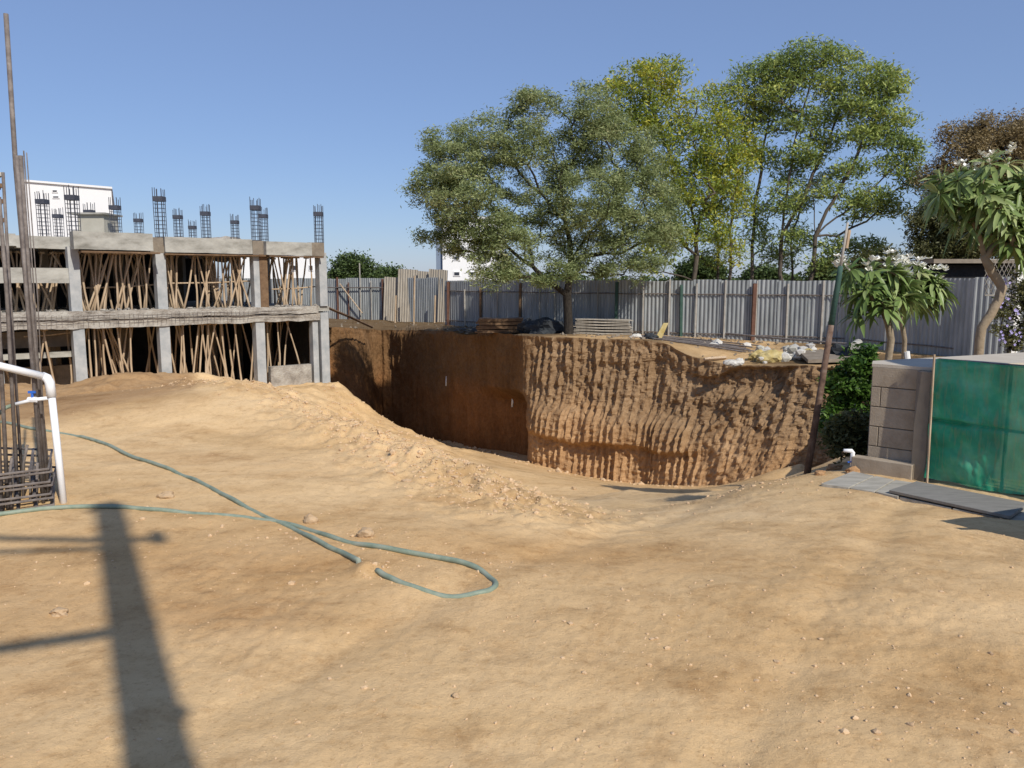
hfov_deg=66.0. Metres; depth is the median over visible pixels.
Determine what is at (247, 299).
timber prop
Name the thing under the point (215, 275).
timber prop
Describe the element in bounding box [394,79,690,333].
acacia tree
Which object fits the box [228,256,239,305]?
timber prop
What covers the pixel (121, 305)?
timber prop
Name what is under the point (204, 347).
timber prop
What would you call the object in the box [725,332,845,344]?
long pipe
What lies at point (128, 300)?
timber prop
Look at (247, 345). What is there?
timber prop
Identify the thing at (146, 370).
timber prop
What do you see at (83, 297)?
timber prop
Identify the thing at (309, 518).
stone
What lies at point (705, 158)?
roadside tree
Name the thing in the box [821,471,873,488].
stone slab
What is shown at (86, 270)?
timber prop
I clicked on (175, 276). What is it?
timber prop
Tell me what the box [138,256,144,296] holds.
timber prop
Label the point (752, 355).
cement sack
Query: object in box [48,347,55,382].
timber prop
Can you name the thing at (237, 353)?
timber prop
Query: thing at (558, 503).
earth clods
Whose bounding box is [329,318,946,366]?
plateau
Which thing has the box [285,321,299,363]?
timber prop
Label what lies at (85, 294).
timber prop
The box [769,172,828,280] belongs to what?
roadside tree
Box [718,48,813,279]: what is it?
roadside tree
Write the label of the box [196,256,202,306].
timber prop
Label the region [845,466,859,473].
stone
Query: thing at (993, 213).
frangipani tree
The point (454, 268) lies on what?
white tower
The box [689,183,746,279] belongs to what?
roadside tree
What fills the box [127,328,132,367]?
timber prop
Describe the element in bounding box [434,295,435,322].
timber post
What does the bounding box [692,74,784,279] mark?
roadside tree
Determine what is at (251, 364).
timber prop
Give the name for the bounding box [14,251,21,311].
timber prop
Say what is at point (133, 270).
timber prop
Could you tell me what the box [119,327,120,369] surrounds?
timber prop
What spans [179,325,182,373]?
timber prop
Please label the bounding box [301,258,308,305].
timber prop
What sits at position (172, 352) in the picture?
timber prop
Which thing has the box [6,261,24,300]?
timber prop
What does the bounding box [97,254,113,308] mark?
timber prop
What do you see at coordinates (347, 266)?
distant tree
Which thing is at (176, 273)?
timber prop
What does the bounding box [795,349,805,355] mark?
rubble chunk
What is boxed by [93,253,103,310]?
timber prop
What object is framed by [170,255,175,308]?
timber prop
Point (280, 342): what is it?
timber prop
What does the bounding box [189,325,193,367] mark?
timber prop
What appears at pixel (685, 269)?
distant tree
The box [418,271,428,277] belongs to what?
corrugated sheet
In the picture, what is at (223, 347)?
timber prop
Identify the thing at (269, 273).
timber prop
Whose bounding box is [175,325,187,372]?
timber prop
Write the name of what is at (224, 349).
timber prop
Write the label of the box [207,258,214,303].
timber prop
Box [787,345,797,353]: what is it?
rubble chunk
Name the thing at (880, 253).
distant tree
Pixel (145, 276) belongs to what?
timber prop
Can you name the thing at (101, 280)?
timber prop
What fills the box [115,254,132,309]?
timber prop
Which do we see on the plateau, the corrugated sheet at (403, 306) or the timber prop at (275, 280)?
the corrugated sheet at (403, 306)
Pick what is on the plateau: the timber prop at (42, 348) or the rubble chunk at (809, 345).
the rubble chunk at (809, 345)
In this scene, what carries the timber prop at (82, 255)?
on the unfinished building at (96, 232)
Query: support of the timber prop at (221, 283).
on the unfinished building at (96, 232)
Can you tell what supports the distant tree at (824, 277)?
on the plateau
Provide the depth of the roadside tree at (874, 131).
31.93 m
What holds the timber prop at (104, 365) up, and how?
on the ground
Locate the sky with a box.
[0,0,1023,280]
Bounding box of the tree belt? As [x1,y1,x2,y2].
[219,272,805,280]
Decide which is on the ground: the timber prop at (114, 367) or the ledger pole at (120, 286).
the timber prop at (114, 367)
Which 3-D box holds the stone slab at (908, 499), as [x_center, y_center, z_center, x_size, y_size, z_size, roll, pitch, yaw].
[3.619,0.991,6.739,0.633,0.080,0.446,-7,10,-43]
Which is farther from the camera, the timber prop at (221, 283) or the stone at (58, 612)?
the timber prop at (221, 283)
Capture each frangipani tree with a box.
[828,249,928,359]
[899,252,960,358]
[914,141,1023,354]
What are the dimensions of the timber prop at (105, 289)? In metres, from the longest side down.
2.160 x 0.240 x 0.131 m
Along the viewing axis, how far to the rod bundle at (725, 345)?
25.01 m
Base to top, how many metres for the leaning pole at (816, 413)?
2.759 m
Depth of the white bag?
21.82 m
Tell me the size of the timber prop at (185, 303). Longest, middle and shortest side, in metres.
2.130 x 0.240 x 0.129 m
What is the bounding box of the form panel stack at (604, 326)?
[573,318,633,334]
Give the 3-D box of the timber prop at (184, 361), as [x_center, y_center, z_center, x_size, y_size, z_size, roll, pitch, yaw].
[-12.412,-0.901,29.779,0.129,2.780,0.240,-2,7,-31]
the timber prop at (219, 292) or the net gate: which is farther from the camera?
the timber prop at (219, 292)
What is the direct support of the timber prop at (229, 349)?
on the ground
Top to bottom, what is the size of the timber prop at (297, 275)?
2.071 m
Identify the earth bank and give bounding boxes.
[329,327,867,485]
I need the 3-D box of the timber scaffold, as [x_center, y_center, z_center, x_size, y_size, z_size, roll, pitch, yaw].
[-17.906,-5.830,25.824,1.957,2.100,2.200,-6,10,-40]
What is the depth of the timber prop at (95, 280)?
27.63 m
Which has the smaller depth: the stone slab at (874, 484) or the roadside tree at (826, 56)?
the stone slab at (874, 484)
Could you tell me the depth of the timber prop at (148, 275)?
28.83 m
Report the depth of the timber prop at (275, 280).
33.73 m
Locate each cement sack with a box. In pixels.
[747,349,763,360]
[755,349,782,362]
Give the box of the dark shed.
[879,259,1014,278]
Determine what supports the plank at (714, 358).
on the plateau
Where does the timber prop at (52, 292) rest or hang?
on the unfinished building at (96, 232)
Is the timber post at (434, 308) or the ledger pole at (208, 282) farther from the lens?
the timber post at (434, 308)
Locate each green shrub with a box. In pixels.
[816,335,883,453]
[816,404,868,463]
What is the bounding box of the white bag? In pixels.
[723,359,743,366]
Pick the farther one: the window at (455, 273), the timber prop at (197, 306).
the window at (455, 273)
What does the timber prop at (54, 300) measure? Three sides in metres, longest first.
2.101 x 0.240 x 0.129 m
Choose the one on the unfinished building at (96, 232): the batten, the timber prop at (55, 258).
the timber prop at (55, 258)
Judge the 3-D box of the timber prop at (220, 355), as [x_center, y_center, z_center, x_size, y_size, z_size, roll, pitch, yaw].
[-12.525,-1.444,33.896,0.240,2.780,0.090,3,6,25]
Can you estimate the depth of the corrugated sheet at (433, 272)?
42.94 m
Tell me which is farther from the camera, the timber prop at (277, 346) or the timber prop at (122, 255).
the timber prop at (277, 346)
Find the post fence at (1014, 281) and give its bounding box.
[984,259,1023,352]
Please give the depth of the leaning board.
25.95 m
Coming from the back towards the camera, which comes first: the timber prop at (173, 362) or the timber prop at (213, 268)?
the timber prop at (213, 268)
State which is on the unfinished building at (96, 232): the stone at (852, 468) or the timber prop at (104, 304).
the timber prop at (104, 304)
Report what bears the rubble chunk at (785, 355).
on the cement sack at (772, 356)
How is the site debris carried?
on the unfinished building at (96, 232)
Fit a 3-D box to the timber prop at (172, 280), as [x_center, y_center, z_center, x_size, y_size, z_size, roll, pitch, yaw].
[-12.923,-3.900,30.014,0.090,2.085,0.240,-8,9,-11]
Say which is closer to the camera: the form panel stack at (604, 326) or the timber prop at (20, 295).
the timber prop at (20, 295)
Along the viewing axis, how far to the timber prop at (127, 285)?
28.97 m
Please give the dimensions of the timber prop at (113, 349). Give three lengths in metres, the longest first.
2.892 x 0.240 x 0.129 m
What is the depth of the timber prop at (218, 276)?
31.05 m
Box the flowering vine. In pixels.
[986,264,1023,352]
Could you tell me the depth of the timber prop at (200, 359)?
30.20 m
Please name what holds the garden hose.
on the ground
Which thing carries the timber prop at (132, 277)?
on the unfinished building at (96, 232)
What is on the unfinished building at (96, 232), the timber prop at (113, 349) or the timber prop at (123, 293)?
the timber prop at (123, 293)
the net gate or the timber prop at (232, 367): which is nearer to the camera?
the net gate
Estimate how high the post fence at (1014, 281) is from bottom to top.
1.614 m
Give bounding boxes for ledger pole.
[24,332,70,336]
[85,284,153,288]
[167,280,249,283]
[272,286,314,289]
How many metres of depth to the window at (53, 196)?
60.59 m
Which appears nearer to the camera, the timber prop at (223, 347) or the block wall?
the block wall
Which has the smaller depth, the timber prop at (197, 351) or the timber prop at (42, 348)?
the timber prop at (42, 348)
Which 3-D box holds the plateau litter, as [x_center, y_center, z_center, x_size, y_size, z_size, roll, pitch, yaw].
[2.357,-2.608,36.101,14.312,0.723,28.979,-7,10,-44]
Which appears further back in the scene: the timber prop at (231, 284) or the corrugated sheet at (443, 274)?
the corrugated sheet at (443, 274)
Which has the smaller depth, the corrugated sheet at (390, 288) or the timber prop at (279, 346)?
the timber prop at (279, 346)
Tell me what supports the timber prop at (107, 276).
on the unfinished building at (96, 232)
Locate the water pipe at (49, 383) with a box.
[0,362,66,503]
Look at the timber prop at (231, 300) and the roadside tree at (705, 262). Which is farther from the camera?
the roadside tree at (705, 262)
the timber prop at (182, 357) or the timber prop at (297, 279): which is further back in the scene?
the timber prop at (297, 279)
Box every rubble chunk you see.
[756,345,763,349]
[781,358,790,361]
[782,352,789,357]
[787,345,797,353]
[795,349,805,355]
[806,343,814,347]
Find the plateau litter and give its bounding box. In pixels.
[329,320,824,361]
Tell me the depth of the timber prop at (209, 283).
31.00 m
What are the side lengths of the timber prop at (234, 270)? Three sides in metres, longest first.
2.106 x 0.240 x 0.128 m
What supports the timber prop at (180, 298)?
on the unfinished building at (96, 232)
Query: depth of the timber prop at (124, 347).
29.02 m
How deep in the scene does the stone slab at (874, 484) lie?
7.08 m
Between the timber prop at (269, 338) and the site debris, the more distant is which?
the timber prop at (269, 338)
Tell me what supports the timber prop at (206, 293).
on the unfinished building at (96, 232)
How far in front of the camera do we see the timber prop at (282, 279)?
31.99 m
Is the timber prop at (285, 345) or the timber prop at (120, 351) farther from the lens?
the timber prop at (285, 345)
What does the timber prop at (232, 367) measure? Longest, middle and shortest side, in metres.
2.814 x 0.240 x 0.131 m
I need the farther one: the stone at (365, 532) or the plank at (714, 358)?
the plank at (714, 358)
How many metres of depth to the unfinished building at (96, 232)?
31.06 m
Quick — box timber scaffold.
[0,172,3,222]
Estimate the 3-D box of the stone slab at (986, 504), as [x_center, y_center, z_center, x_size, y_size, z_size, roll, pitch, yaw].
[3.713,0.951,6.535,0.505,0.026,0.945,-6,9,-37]
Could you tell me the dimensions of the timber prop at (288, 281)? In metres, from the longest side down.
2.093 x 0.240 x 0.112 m
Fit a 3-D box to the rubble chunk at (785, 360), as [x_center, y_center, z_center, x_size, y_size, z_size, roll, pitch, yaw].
[7.690,-0.670,22.145,0.283,0.158,0.181,2,8,17]
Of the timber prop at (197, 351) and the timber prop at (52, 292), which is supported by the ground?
the timber prop at (197, 351)
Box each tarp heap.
[516,318,536,333]
[522,317,563,333]
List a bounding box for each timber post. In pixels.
[394,295,396,322]
[413,276,414,324]
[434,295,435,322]
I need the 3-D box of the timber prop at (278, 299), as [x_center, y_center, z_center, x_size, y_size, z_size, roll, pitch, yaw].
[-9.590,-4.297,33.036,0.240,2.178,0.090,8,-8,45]
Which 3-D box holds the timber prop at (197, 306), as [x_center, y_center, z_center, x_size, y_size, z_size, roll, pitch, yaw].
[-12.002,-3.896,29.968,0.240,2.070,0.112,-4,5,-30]
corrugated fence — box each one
[219,263,442,321]
[445,277,1023,356]
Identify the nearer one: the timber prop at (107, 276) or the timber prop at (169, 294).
the timber prop at (107, 276)
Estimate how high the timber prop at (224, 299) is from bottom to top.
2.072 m
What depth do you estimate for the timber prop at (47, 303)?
27.57 m
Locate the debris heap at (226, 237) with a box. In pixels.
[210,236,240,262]
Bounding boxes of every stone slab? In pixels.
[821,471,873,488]
[850,476,893,492]
[876,480,912,499]
[889,481,1023,518]
[899,496,953,508]
[953,507,1023,520]
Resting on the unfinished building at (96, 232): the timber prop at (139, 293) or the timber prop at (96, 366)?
the timber prop at (139, 293)
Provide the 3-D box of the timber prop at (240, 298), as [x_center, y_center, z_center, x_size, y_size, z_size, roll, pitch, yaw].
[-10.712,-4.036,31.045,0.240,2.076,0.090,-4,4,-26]
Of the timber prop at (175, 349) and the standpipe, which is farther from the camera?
the timber prop at (175, 349)
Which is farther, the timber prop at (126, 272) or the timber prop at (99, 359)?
the timber prop at (99, 359)
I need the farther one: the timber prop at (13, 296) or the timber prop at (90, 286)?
the timber prop at (90, 286)
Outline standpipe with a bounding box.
[843,449,854,465]
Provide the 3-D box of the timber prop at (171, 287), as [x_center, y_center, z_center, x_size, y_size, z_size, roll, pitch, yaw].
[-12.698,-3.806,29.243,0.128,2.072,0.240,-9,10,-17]
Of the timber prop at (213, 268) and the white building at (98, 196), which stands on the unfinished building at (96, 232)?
the timber prop at (213, 268)
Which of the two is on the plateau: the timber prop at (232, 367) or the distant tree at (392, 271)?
the distant tree at (392, 271)
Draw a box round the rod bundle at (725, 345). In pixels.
[639,335,757,351]
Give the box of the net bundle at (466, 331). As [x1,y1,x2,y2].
[452,328,477,334]
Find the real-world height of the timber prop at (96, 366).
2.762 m
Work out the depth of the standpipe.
7.76 m
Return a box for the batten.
[926,354,935,482]
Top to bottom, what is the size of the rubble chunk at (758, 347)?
0.220 m
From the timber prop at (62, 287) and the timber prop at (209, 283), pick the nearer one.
the timber prop at (62, 287)
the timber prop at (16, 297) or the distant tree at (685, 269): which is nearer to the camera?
the timber prop at (16, 297)
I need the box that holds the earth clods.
[0,377,1023,767]
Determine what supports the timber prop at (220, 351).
on the ground
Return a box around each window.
[52,195,59,198]
[453,271,459,275]
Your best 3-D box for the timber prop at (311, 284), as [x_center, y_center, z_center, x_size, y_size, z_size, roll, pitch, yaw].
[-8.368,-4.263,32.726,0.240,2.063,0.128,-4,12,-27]
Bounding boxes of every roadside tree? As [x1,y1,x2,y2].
[585,52,770,280]
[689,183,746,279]
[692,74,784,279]
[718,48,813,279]
[750,32,877,280]
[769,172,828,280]
[796,52,934,280]
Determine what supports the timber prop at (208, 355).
on the ground
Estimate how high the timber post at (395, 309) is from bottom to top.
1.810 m
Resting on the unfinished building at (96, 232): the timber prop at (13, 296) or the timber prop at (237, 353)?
the timber prop at (13, 296)
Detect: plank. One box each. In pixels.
[329,307,372,327]
[703,356,726,360]
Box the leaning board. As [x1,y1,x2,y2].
[657,323,667,337]
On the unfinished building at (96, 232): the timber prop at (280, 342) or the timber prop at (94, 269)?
the timber prop at (94, 269)
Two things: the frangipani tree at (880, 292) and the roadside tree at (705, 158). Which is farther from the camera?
the roadside tree at (705, 158)
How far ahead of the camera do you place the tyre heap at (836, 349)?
21.51 m
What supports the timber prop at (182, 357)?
on the ground
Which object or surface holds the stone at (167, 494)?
on the ground
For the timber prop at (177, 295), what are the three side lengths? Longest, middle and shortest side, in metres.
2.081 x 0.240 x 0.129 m
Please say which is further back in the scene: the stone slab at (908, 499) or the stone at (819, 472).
the stone at (819, 472)
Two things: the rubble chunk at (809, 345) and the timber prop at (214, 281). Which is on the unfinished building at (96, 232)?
the timber prop at (214, 281)
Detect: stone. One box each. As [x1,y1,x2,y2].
[49,607,68,616]
[156,491,174,498]
[303,513,318,523]
[356,527,373,537]
[452,693,459,698]
[814,470,825,475]
[826,464,842,470]
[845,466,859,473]
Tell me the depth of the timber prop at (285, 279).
32.08 m
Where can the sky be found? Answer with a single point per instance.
(293, 106)
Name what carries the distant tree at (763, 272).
on the plateau
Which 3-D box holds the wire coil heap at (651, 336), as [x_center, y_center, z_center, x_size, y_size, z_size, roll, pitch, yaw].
[4.524,-1.504,25.645,0.476,0.336,0.465,-5,9,-32]
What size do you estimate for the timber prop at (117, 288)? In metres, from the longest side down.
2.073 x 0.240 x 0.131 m
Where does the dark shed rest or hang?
on the plateau
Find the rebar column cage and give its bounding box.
[0,13,55,511]
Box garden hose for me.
[0,421,498,598]
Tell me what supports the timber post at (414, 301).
on the plateau
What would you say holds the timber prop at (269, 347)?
on the ground
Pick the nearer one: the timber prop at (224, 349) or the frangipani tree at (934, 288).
the frangipani tree at (934, 288)
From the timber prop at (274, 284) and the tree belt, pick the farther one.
the tree belt
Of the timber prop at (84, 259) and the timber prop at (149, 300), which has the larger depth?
the timber prop at (149, 300)
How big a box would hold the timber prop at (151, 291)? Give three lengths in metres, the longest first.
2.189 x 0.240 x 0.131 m
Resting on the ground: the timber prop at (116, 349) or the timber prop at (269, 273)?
the timber prop at (116, 349)
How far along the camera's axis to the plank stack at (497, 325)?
29.74 m
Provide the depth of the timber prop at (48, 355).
26.92 m
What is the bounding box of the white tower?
[436,217,503,280]
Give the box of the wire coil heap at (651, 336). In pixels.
[644,333,658,339]
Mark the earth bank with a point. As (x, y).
(644, 412)
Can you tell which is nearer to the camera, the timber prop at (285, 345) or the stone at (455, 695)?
the stone at (455, 695)
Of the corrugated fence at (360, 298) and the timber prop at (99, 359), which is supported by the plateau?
the corrugated fence at (360, 298)
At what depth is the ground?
3.85 m
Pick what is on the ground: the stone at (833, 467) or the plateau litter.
the stone at (833, 467)
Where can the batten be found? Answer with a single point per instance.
(930, 419)
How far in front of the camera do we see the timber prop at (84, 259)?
27.34 m
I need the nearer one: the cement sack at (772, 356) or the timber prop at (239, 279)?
the cement sack at (772, 356)
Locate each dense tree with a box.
[897,184,1013,259]
[905,102,1023,202]
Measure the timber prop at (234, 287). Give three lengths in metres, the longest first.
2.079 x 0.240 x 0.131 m
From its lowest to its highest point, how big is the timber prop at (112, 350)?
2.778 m
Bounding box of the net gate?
[924,358,1023,495]
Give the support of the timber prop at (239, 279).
on the unfinished building at (96, 232)
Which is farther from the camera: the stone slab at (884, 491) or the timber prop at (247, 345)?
the timber prop at (247, 345)
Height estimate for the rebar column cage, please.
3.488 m
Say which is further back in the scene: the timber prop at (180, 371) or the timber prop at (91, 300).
the timber prop at (180, 371)
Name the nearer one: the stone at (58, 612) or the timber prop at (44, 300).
the stone at (58, 612)
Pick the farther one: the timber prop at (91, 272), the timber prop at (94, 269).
the timber prop at (94, 269)
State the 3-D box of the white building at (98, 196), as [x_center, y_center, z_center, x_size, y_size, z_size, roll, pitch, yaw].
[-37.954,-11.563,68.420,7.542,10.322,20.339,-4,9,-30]
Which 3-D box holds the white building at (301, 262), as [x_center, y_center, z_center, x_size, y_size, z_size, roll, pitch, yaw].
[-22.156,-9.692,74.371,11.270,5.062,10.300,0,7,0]
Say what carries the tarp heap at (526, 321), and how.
on the plateau
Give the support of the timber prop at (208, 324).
on the ground
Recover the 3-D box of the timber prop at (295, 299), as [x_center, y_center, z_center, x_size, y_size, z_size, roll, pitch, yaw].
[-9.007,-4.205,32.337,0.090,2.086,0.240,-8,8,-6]
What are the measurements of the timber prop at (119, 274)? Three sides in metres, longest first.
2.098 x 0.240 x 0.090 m
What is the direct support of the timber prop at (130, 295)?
on the unfinished building at (96, 232)
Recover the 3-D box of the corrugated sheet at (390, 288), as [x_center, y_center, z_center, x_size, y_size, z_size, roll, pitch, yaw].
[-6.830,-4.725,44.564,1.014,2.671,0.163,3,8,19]
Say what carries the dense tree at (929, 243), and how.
on the plateau
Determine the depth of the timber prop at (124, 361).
28.81 m
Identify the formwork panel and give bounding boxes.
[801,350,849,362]
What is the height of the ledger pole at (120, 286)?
0.156 m
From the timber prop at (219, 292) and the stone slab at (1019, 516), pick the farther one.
the timber prop at (219, 292)
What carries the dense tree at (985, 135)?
on the plateau
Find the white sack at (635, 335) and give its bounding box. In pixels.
[629,334,641,337]
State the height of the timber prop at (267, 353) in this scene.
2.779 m
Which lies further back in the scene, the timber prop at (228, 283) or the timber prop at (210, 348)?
the timber prop at (228, 283)
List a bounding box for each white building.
[25,180,114,236]
[241,255,314,278]
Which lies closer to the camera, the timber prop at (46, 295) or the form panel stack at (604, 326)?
the timber prop at (46, 295)
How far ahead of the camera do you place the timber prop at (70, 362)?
28.03 m
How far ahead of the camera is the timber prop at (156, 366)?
30.71 m
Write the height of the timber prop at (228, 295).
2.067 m
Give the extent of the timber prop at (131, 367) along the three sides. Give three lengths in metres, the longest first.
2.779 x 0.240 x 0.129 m
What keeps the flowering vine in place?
on the plateau
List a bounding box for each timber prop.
[0,251,18,311]
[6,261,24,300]
[9,251,25,311]
[13,251,19,303]
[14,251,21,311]
[30,262,51,305]
[37,252,44,310]
[39,329,47,371]
[40,329,54,380]
[41,253,54,310]
[45,252,61,310]
[48,254,66,298]
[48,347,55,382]
[49,251,86,309]
[50,252,58,309]
[52,252,60,310]
[65,254,83,308]
[66,329,72,383]
[79,258,90,310]
[81,253,87,290]
[81,287,85,307]
[82,253,91,286]
[86,254,93,303]
[86,328,92,376]
[87,254,110,310]
[88,253,99,306]
[89,255,93,302]
[90,253,110,310]
[91,328,97,375]
[92,253,99,310]
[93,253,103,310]
[93,254,94,291]
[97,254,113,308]
[97,329,103,374]
[98,336,101,375]
[99,253,114,310]
[99,328,117,372]
[100,328,113,373]
[102,329,106,374]
[103,254,111,308]
[105,328,119,368]
[106,253,111,307]
[108,328,129,371]
[108,329,124,372]
[110,328,114,372]
[114,253,119,307]
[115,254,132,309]
[116,327,123,372]
[117,260,126,298]
[118,253,126,307]
[119,254,123,292]
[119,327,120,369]
[120,254,130,308]
[120,328,127,372]
[124,254,132,309]
[124,255,139,308]
[126,327,133,371]
[127,254,142,307]
[127,257,128,307]
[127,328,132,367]
[130,255,139,305]
[134,254,141,308]
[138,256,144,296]
[140,260,154,301]
[141,268,151,307]
[142,254,146,307]
[143,254,151,307]
[145,326,154,371]
[147,327,149,371]
[148,327,157,370]
[165,255,175,305]
[166,255,167,293]
[166,255,183,307]
[168,255,178,306]
[168,286,172,307]
[169,255,181,307]
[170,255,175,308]
[170,331,173,372]
[171,349,176,372]
[173,260,180,307]
[174,255,177,308]
[174,325,177,372]
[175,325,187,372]
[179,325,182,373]
[179,325,183,372]
[182,325,185,372]
[183,256,193,308]
[188,256,199,305]
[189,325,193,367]
[193,324,200,372]
[194,256,198,307]
[195,325,199,372]
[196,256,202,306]
[197,256,209,306]
[199,256,213,307]
[199,324,205,372]
[201,324,209,373]
[204,256,218,307]
[205,256,207,306]
[205,323,211,372]
[206,324,211,374]
[206,324,216,372]
[207,256,223,307]
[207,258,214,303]
[208,256,210,299]
[209,330,219,375]
[210,257,214,286]
[211,256,216,307]
[212,324,228,376]
[214,259,229,306]
[216,256,219,305]
[219,256,227,306]
[219,328,221,376]
[220,324,226,376]
[221,256,226,307]
[222,324,225,376]
[224,256,229,306]
[225,323,234,378]
[226,257,229,306]
[226,257,237,305]
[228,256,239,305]
[229,257,244,306]
[230,257,232,305]
[231,324,235,377]
[233,256,250,306]
[234,257,236,305]
[234,324,241,380]
[237,257,240,306]
[238,257,242,306]
[242,258,246,304]
[242,324,253,372]
[250,342,252,381]
[265,322,271,365]
[266,323,270,370]
[267,322,270,383]
[268,257,272,291]
[271,257,282,302]
[272,258,275,304]
[272,261,279,304]
[274,321,283,365]
[276,257,287,304]
[276,273,284,304]
[277,321,280,365]
[278,322,280,365]
[281,257,284,276]
[283,257,290,304]
[283,321,288,364]
[285,257,291,304]
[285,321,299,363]
[287,258,293,304]
[289,258,296,304]
[291,257,293,305]
[294,257,300,304]
[297,257,299,304]
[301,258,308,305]
[309,258,312,305]
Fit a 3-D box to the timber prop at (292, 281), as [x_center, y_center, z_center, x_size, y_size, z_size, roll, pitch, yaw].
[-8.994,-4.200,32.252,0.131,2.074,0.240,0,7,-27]
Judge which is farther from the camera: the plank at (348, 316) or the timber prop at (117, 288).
the plank at (348, 316)
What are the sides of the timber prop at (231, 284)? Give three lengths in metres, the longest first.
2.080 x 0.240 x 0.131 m
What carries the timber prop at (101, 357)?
on the ground
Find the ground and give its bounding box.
[0,372,1023,767]
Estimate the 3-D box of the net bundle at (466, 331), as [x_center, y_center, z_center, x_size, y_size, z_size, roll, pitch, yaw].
[-1.772,-2.074,31.006,1.083,0.264,0.815,4,9,29]
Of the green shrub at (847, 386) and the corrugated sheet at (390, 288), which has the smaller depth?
the green shrub at (847, 386)
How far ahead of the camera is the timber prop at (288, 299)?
33.90 m
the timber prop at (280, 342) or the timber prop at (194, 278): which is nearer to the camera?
the timber prop at (194, 278)
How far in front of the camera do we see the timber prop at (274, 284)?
34.97 m
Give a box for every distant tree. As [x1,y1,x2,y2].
[326,248,388,278]
[376,261,413,277]
[670,251,735,280]
[732,259,790,280]
[796,253,855,280]
[843,240,912,274]
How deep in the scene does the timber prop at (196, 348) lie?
30.08 m
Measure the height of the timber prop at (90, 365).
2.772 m
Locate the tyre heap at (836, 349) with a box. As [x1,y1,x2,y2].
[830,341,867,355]
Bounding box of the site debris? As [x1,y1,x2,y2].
[1,304,316,312]
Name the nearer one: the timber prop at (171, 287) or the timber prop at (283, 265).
the timber prop at (171, 287)
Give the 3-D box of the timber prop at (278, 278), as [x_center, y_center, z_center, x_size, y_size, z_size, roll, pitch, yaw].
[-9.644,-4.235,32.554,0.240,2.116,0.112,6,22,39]
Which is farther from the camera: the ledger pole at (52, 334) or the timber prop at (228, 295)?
the timber prop at (228, 295)
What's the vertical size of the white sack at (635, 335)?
0.214 m
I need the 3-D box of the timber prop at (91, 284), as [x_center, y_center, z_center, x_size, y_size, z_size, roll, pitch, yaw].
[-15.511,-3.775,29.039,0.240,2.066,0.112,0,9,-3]
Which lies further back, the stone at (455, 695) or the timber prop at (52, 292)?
the timber prop at (52, 292)
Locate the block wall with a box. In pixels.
[851,352,1023,481]
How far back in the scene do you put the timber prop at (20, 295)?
26.89 m
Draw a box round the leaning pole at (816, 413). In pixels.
[803,222,850,474]
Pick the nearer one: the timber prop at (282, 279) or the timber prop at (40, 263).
the timber prop at (40, 263)
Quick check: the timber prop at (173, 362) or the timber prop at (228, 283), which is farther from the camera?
the timber prop at (228, 283)
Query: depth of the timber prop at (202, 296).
30.03 m
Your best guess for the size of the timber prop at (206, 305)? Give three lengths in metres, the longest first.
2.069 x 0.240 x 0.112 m
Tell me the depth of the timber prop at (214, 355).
31.58 m
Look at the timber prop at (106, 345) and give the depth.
28.03 m
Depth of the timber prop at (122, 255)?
29.62 m
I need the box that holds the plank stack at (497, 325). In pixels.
[475,317,522,332]
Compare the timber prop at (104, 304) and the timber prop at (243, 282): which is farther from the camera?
the timber prop at (243, 282)
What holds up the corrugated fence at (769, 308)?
on the plateau
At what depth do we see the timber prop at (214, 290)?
30.89 m
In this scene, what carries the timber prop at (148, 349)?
on the ground
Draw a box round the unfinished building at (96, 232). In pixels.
[0,185,329,386]
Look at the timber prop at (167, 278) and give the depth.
29.81 m
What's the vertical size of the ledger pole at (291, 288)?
0.156 m
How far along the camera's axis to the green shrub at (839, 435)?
8.77 m
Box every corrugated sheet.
[383,277,397,320]
[397,269,417,321]
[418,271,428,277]
[429,269,438,276]
[437,269,447,321]
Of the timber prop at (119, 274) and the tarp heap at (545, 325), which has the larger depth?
the timber prop at (119, 274)

